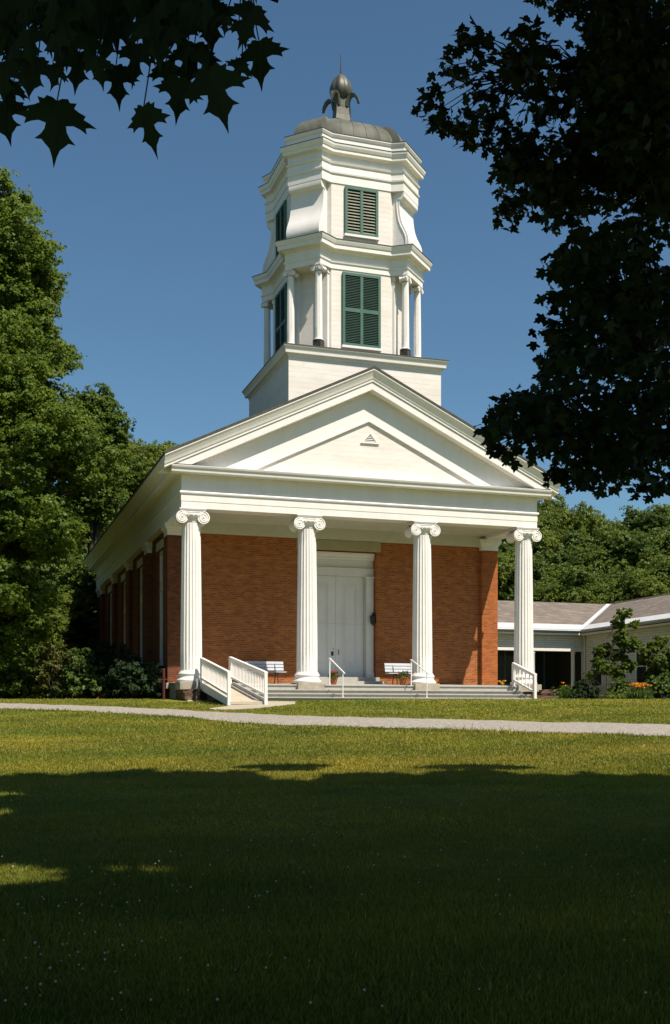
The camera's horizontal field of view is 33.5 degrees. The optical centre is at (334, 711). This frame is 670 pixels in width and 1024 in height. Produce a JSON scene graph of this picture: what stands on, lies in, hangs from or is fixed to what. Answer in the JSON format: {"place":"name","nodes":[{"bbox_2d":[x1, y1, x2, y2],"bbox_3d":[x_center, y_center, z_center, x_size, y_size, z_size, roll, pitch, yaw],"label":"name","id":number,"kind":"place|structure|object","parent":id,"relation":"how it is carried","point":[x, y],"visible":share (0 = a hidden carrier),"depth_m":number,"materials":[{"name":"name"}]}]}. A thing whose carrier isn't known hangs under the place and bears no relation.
{"place":"outdoors","nodes":[
{"label":"outdoors","id":0,"kind":"place"},
{"bbox_2d":[208,701,294,709],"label":"path","id":1,"kind":"structure","parent":0,"point":[253,706],"depth_m":34.83,"materials":[{"name":"concrete"}]},
{"bbox_2d":[200,657,267,704],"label":"wheelchair ramp","id":2,"kind":"structure","parent":1,"relation":"on","point":[221,686],"depth_m":37.19,"materials":[{"name":"white wood"}]},
{"bbox_2d":[0,697,669,1023],"bbox_3d":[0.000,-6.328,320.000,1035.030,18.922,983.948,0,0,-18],"label":"lawn","id":3,"kind":"structure","parent":0,"point":[217,702],"depth_m":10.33,"materials":[{"name":"plant"}]},
{"bbox_2d":[0,418,38,575],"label":"hill tree","id":4,"kind":"object","parent":3,"relation":"on","point":[31,566],"visible":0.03,"depth_m":62.61,"materials":[{"name":"green plant"}]},
{"bbox_2d":[0,664,39,698],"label":"shrub","id":5,"kind":"object","parent":3,"relation":"on","point":[6,675],"visible":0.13,"depth_m":45.55,"materials":[{"name":"green plant"}]},
{"bbox_2d":[0,672,52,698],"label":"shrub","id":6,"kind":"object","parent":3,"relation":"on","point":[27,692],"visible":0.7,"depth_m":44.11,"materials":[{"name":"green plant"}]},
{"bbox_2d":[5,641,70,698],"bbox_3d":[-14.693,-1.992,54.988,5.001,3.033,3.336,0,0,-18],"label":"shrub","id":7,"kind":"object","parent":3,"relation":"on","point":[34,662],"visible":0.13,"depth_m":54.38,"materials":[{"name":"green plant"}]},
{"bbox_2d":[17,557,58,698],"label":"hill tree","id":8,"kind":"object","parent":3,"relation":"on","point":[45,574],"visible":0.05,"depth_m":74.12,"materials":[{"name":"green plant"}]},
{"bbox_2d":[6,608,79,698],"bbox_3d":[-17.481,-3.208,60.440,7.435,5.896,7.080,0,0,41],"label":"hill tree","id":9,"kind":"object","parent":3,"relation":"on","point":[55,618],"visible":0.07,"depth_m":59.65,"materials":[{"name":"green plant"}]},
{"bbox_2d":[25,640,79,698],"bbox_3d":[-10.993,-1.605,43.849,2.343,2.429,2.216,0,0,-18],"label":"shrub","id":10,"kind":"object","parent":3,"relation":"on","point":[43,673],"visible":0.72,"depth_m":43.49,"materials":[{"name":"green plant"}]},
{"bbox_2d":[0,165,135,694],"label":"maple tree","id":11,"kind":"object","parent":3,"relation":"on","point":[43,427],"visible":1,"depth_m":41.55,"materials":[{"name":"green plant"}]},
{"bbox_2d":[38,587,97,653],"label":"hill tree","id":12,"kind":"object","parent":3,"relation":"on","point":[71,633],"visible":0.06,"depth_m":65.39,"materials":[{"name":"green plant"}]},
{"bbox_2d":[41,543,97,612],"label":"hill tree","id":13,"kind":"object","parent":3,"relation":"on","point":[83,547],"visible":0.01,"depth_m":86.31,"materials":[{"name":"green plant"}]},
{"bbox_2d":[47,655,93,698],"bbox_3d":[-11.528,-1.487,48.297,2.497,2.126,3.229,0,0,-18],"label":"shrub","id":14,"kind":"object","parent":3,"relation":"on","point":[66,689],"visible":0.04,"depth_m":48.31,"materials":[{"name":"green plant"}]},
{"bbox_2d":[36,686,104,698],"bbox_3d":[-13.526,-1.363,56.025,4.000,1.767,2.472,0,0,-18],"label":"shrub","id":15,"kind":"object","parent":3,"relation":"on","point":[85,697],"visible":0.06,"depth_m":55.72,"materials":[{"name":"green plant"}]},
{"bbox_2d":[42,528,104,592],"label":"hill tree","id":16,"kind":"object","parent":3,"relation":"on","point":[54,565],"visible":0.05,"depth_m":85.67,"materials":[{"name":"green plant"}]},
{"bbox_2d":[49,554,98,648],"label":"tree","id":17,"kind":"object","parent":3,"relation":"on","point":[86,583],"visible":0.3,"depth_m":66.79,"materials":[{"name":"green plant"}]},
{"bbox_2d":[51,648,108,698],"bbox_3d":[-9.879,-1.442,43.151,2.152,2.113,2.079,0,0,-18],"label":"shrub","id":18,"kind":"object","parent":3,"relation":"on","point":[88,673],"visible":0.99,"depth_m":42.89,"materials":[{"name":"green plant"}]},
{"bbox_2d":[32,382,136,611],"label":"ash tree","id":19,"kind":"object","parent":3,"relation":"on","point":[97,512],"visible":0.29,"depth_m":73.78,"materials":[{"name":"green plant"}]},
{"bbox_2d":[51,639,127,698],"bbox_3d":[-10.867,-1.849,49.514,3.348,2.836,5.107,0,0,-18],"label":"shrub","id":20,"kind":"object","parent":3,"relation":"on","point":[92,648],"visible":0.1,"depth_m":49.68,"materials":[{"name":"green plant"}]},
{"bbox_2d":[76,642,153,698],"bbox_3d":[-9.082,-1.650,45.768,3.393,2.503,4.514,0,0,-18],"label":"shrub","id":21,"kind":"object","parent":3,"relation":"on","point":[106,660],"visible":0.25,"depth_m":45.11,"materials":[{"name":"green plant"}]},
{"bbox_2d":[98,650,161,698],"bbox_3d":[-7.786,-1.375,42.639,2.549,2.005,4.181,0,0,-6],"label":"shrub","id":22,"kind":"object","parent":3,"relation":"on","point":[118,679],"visible":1,"depth_m":41.75,"materials":[{"name":"green plant"}]},
{"bbox_2d":[79,438,182,553],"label":"hillside tree","id":23,"kind":"object","parent":3,"relation":"on","point":[148,456],"visible":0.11,"depth_m":94.95,"materials":[{"name":"green plant"}]},
{"bbox_2d":[0,0,288,166],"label":"maple tree","id":24,"kind":"object","parent":3,"relation":"on","point":[63,30],"visible":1,"depth_m":2.14,"materials":[{"name":"green plant"}]},
{"bbox_2d":[158,668,167,699],"bbox_3d":[-6.175,-0.930,39.945,0.354,1.260,0.111,0,0,4],"label":"red post","id":25,"kind":"object","parent":3,"relation":"on","point":[163,679],"visible":0.88,"depth_m":39.91,"materials":[{"name":"wood"}]},
{"bbox_2d":[83,54,559,700],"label":"church","id":26,"kind":"structure","parent":3,"relation":"on","point":[325,500],"depth_m":42.76,"materials":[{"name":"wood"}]},
{"bbox_2d":[108,585,111,659],"bbox_3d":[-12.396,-4.495,61.940,0.290,4.990,1.720,0,0,-18],"label":"window","id":27,"kind":"structure","parent":26,"relation":"in","point":[110,587],"depth_m":62.52,"materials":[{"name":"white paint"}]},
{"bbox_2d":[121,572,125,652],"bbox_3d":[-10.604,-4.495,56.476,0.290,4.990,1.720,0,0,-18],"label":"window","id":28,"kind":"structure","parent":26,"relation":"in","point":[123,577],"depth_m":57.03,"materials":[{"name":"white paint"}]},
{"bbox_2d":[137,557,142,662],"bbox_3d":[-8.812,-4.495,51.013,0.290,4.990,1.720,0,0,-18],"label":"window","id":29,"kind":"structure","parent":26,"relation":"in","point":[140,562],"depth_m":51.56,"materials":[{"name":"white paint"}]},
{"bbox_2d":[156,538,163,666],"bbox_3d":[-7.069,-4.430,45.669,0.390,5.120,1.720,0,0,-18],"label":"window","id":30,"kind":"structure","parent":26,"relation":"in","point":[160,544],"depth_m":46.14,"materials":[{"name":"white paint"}]},
{"bbox_2d":[242,661,285,682],"bbox_3d":[-2.766,-1.545,43.218,1.700,0.873,0.598,0,0,-18],"label":"bench","id":31,"kind":"object","parent":26,"relation":"on","point":[256,663],"visible":0.57,"depth_m":43.44,"materials":[{"name":"white wood"}]},
{"bbox_2d":[317,575,334,676],"bbox_3d":[-0.556,-3.493,45.364,1.194,4.125,0.080,0,0,-18],"label":"door","id":32,"kind":"structure","parent":26,"relation":"in","point":[325,584],"depth_m":45.39,"materials":[{"name":"white paint"}]},
{"bbox_2d":[328,671,339,684],"bbox_3d":[-0.047,-1.287,41.563,0.479,0.532,0.505,0,0,-18],"label":"flower pot","id":33,"kind":"object","parent":26,"relation":"on","point":[334,676],"visible":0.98,"depth_m":41.45,"materials":[{"name":"ceramic"}]},
{"bbox_2d":[328,658,345,696],"bbox_3d":[0.069,-1.264,40.477,0.100,1.488,1.859,0,0,-18],"label":"handrail","id":34,"kind":"object","parent":26,"relation":"on","point":[340,669],"visible":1,"depth_m":40.45,"materials":[{"name":"white metal"}]},
{"bbox_2d":[335,576,362,676],"bbox_3d":[0.594,-3.492,45.715,1.194,4.125,0.131,0,0,-18],"label":"door","id":35,"kind":"structure","parent":26,"relation":"in","point":[348,590],"depth_m":45.72,"materials":[{"name":"white paint"}]},
{"bbox_2d":[370,613,375,625],"bbox_3d":[1.553,-3.803,45.677,0.300,0.554,0.260,0,0,42],"label":"wall lantern","id":36,"kind":"object","parent":26,"relation":"attached to","point":[372,618],"depth_m":45.61,"materials":[{"name":"black metal"}]},
{"bbox_2d":[384,663,410,683],"bbox_3d":[2.849,-1.545,45.060,1.620,0.873,0.598,0,0,-18],"label":"bench","id":37,"kind":"object","parent":26,"relation":"on","point":[394,667],"visible":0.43,"depth_m":45.14,"materials":[{"name":"white wood"}]},
{"bbox_2d":[397,670,409,684],"bbox_3d":[2.600,-1.316,42.437,0.490,0.591,0.477,0,0,-18],"label":"flower pot","id":38,"kind":"object","parent":26,"relation":"on","point":[402,677],"visible":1,"depth_m":42.33,"materials":[{"name":"ceramic"}]},
{"bbox_2d":[410,659,429,697],"bbox_3d":[3.158,-1.264,41.490,0.100,1.488,1.859,0,0,-18],"label":"handrail","id":39,"kind":"object","parent":26,"relation":"on","point":[411,660],"visible":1,"depth_m":41.34,"materials":[{"name":"white metal"}]},
{"bbox_2d":[512,662,536,698],"bbox_3d":[7.271,-1.155,42.843,0.120,1.570,1.850,0,0,-18],"label":"stair railing","id":40,"kind":"object","parent":26,"relation":"attached to","point":[532,674],"visible":0.98,"depth_m":42.69,"materials":[{"name":"white wood"}]},
{"bbox_2d":[1,736,669,1010],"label":"clover flowers","id":41,"kind":"object","parent":3,"relation":"on","point":[217,999],"visible":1,"depth_m":6.89,"materials":[{"name":"beige plant"}]},
{"bbox_2d":[499,554,551,600],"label":"hill tree","id":42,"kind":"object","parent":3,"relation":"on","point":[537,569],"visible":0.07,"depth_m":87.14,"materials":[{"name":"green plant"}]},
{"bbox_2d":[498,537,557,574],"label":"hill tree","id":43,"kind":"object","parent":3,"relation":"on","point":[504,546],"visible":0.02,"depth_m":103.24,"materials":[{"name":"green plant"}]},
{"bbox_2d":[498,546,561,600],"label":"hill tree","id":44,"kind":"object","parent":3,"relation":"on","point":[506,561],"visible":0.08,"depth_m":89.23,"materials":[{"name":"green plant"}]},
{"bbox_2d":[410,0,669,503],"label":"maple tree","id":45,"kind":"object","parent":3,"relation":"on","point":[615,79],"visible":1,"depth_m":7.93,"materials":[{"name":"green plant"}]},
{"bbox_2d":[529,695,558,698],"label":"stone block","id":46,"kind":"structure","parent":3,"relation":"on","point":[543,697],"depth_m":43.48,"materials":[{"name":"stone"}]},
{"bbox_2d":[538,689,556,695],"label":"stone block","id":47,"kind":"structure","parent":46,"relation":"on","point":[545,692],"depth_m":43.65,"materials":[{"name":"stone"}]},
{"bbox_2d":[502,510,595,574],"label":"hill tree","id":48,"kind":"object","parent":3,"relation":"on","point":[545,523],"visible":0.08,"depth_m":105.45,"materials":[{"name":"green plant"}]},
{"bbox_2d":[551,690,563,698],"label":"shrub","id":49,"kind":"object","parent":3,"relation":"on","point":[559,693],"visible":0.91,"depth_m":43.70,"materials":[{"name":"green plant"}]},
{"bbox_2d":[537,494,586,532],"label":"hill tree","id":50,"kind":"object","parent":3,"relation":"on","point":[552,505],"visible":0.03,"depth_m":120.58,"materials":[{"name":"green plant"}]},
{"bbox_2d":[560,682,570,698],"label":"daylilies","id":51,"kind":"object","parent":3,"relation":"on","point":[566,694],"visible":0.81,"depth_m":48.42,"materials":[{"name":"green plant"}]},
{"bbox_2d":[551,685,584,698],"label":"shrub","id":52,"kind":"object","parent":3,"relation":"on","point":[569,689],"visible":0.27,"depth_m":52.39,"materials":[{"name":"green plant"}]},
{"bbox_2d":[542,568,598,600],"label":"hill tree","id":53,"kind":"object","parent":3,"relation":"on","point":[556,578],"depth_m":88.81,"materials":[{"name":"green plant"}]},
{"bbox_2d":[550,529,592,554],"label":"hill tree","id":54,"kind":"object","parent":3,"relation":"on","point":[568,537],"visible":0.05,"depth_m":104.88,"materials":[{"name":"green plant"}]},
{"bbox_2d":[533,563,622,603],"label":"hill tree","id":55,"kind":"object","parent":3,"relation":"on","point":[572,585],"visible":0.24,"depth_m":82.91,"materials":[{"name":"green plant"}]},
{"bbox_2d":[545,540,611,579],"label":"hill tree","id":56,"kind":"object","parent":3,"relation":"on","point":[557,556],"visible":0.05,"depth_m":102.42,"materials":[{"name":"green plant"}]},
{"bbox_2d":[498,593,669,698],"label":"annex building","id":57,"kind":"structure","parent":3,"relation":"on","point":[567,637],"depth_m":56.30,"materials":[{"name":"grey wood"}]},
{"bbox_2d":[498,650,543,689],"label":"dark windows","id":58,"kind":"structure","parent":57,"relation":"in","point":[539,655],"depth_m":58.17,"materials":[{"name":"black glass"}]},
{"bbox_2d":[504,651,544,688],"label":"window frames","id":59,"kind":"structure","parent":57,"relation":"in","point":[504,651],"depth_m":58.05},
{"bbox_2d":[591,652,602,686],"bbox_3d":[13.007,-2.140,55.223,0.078,1.820,1.000,0,0,-18],"label":"window","id":60,"kind":"structure","parent":57,"relation":"in","point":[599,678],"depth_m":55.25,"materials":[{"name":"white paint"}]},
{"bbox_2d":[635,646,647,685],"bbox_3d":[14.192,-2.140,51.612,0.078,1.820,1.000,0,0,-18],"label":"window","id":61,"kind":"structure","parent":57,"relation":"in","point":[639,670],"depth_m":51.79,"materials":[{"name":"white paint"}]},
{"bbox_2d":[569,678,601,698],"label":"shrub","id":62,"kind":"object","parent":3,"relation":"on","point":[584,688],"visible":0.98,"depth_m":51.35,"materials":[{"name":"green plant"}]},
{"bbox_2d":[555,501,621,544],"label":"hill tree","id":63,"kind":"object","parent":3,"relation":"on","point":[590,521],"visible":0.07,"depth_m":118.90,"materials":[{"name":"green plant"}]},
{"bbox_2d":[591,571,608,582],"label":"hill tree","id":64,"kind":"object","parent":3,"relation":"on","point":[603,576],"visible":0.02,"depth_m":87.40,"materials":[{"name":"green plant"}]},
{"bbox_2d":[559,525,643,574],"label":"hill tree","id":65,"kind":"object","parent":3,"relation":"on","point":[613,559],"visible":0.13,"depth_m":102.12,"materials":[{"name":"green plant"}]},
{"bbox_2d":[582,607,643,693],"bbox_3d":[11.786,-2.419,47.056,2.458,3.995,1.827,0,0,-18],"label":"young tree","id":66,"kind":"object","parent":3,"relation":"on","point":[605,653],"visible":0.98,"depth_m":47.04,"materials":[{"name":"green plant"}]},
{"bbox_2d":[599,690,628,698],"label":"shrub","id":67,"kind":"object","parent":3,"relation":"on","point":[611,694],"visible":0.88,"depth_m":44.81,"materials":[{"name":"green plant"}]},
{"bbox_2d":[606,676,631,698],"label":"shrub","id":68,"kind":"object","parent":3,"relation":"on","point":[619,685],"visible":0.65,"depth_m":45.94,"materials":[{"name":"green plant"}]},
{"bbox_2d":[601,567,646,592],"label":"hill tree","id":69,"kind":"object","parent":3,"relation":"on","point":[611,569],"visible":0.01,"depth_m":85.42,"materials":[{"name":"green plant"}]},
{"bbox_2d":[590,566,669,602],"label":"hill tree","id":70,"kind":"object","parent":3,"relation":"on","point":[649,585],"visible":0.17,"depth_m":82.31,"materials":[{"name":"green plant"}]},
{"bbox_2d":[609,530,663,572],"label":"hill tree","id":71,"kind":"object","parent":3,"relation":"on","point":[641,548],"visible":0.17,"depth_m":101.03,"materials":[{"name":"green plant"}]},
{"bbox_2d":[624,682,652,698],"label":"daylilies","id":72,"kind":"object","parent":3,"relation":"on","point":[639,692],"visible":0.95,"depth_m":43.85,"materials":[{"name":"green plant"}]},
{"bbox_2d":[612,505,669,532],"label":"hill tree","id":73,"kind":"object","parent":3,"relation":"on","point":[631,521],"visible":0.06,"depth_m":119.79,"materials":[{"name":"green plant"}]},
{"bbox_2d":[626,525,669,557],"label":"hill tree","id":74,"kind":"object","parent":3,"relation":"on","point":[656,528],"visible":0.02,"depth_m":103.27,"materials":[{"name":"green plant"}]},
{"bbox_2d":[631,539,669,587],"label":"hill tree","id":75,"kind":"object","parent":3,"relation":"on","point":[660,566],"visible":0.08,"depth_m":84.32,"materials":[{"name":"green plant"}]},
{"bbox_2d":[636,634,669,680],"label":"young tree","id":76,"kind":"object","parent":3,"relation":"on","point":[659,664],"visible":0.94,"depth_m":46.02,"materials":[{"name":"green plant"}]},
{"bbox_2d":[638,503,669,533],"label":"hill tree","id":77,"kind":"object","parent":3,"relation":"on","point":[665,509],"visible":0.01,"depth_m":118.66,"materials":[{"name":"green plant"}]},
{"bbox_2d":[644,672,669,698],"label":"shrub","id":78,"kind":"object","parent":3,"relation":"on","point":[660,686],"visible":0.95,"depth_m":44.64,"materials":[{"name":"green plant"}]},
{"bbox_2d":[650,529,669,555],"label":"hill tree","id":79,"kind":"object","parent":3,"relation":"on","point":[665,544],"visible":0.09,"depth_m":101.20,"materials":[{"name":"green plant"}]},
{"bbox_2d":[665,672,669,698],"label":"shrub","id":80,"kind":"object","parent":3,"relation":"on","point":[667,694],"visible":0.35,"depth_m":45.20,"materials":[{"name":"green plant"}]},
{"bbox_3d":[-4.998,-0.360,39.098,0.587,0.147,0.817,0,0,-18],"label":"stone block","id":81,"kind":"object","parent":3,"relation":"on","visible":0},
{"bbox_2d":[181,693,199,699],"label":"stone block","id":82,"kind":"structure","parent":81,"relation":"on","point":[190,696],"depth_m":38.92,"materials":[{"name":"stone"}]},
{"bbox_2d":[181,689,201,693],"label":"stone block","id":83,"kind":"structure","parent":82,"relation":"on","point":[190,691],"depth_m":39.06,"materials":[{"name":"stone"}]},
{"bbox_2d":[0,703,669,735],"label":"road","id":84,"kind":"structure","parent":0,"point":[598,727],"depth_m":25.97,"materials":[{"name":"grey concrete"}]},
{"bbox_2d":[0,0,669,521],"label":"sky","id":85,"kind":"structure","parent":0,"point":[163,254],"materials":[{"name":"blue"}]}
]}

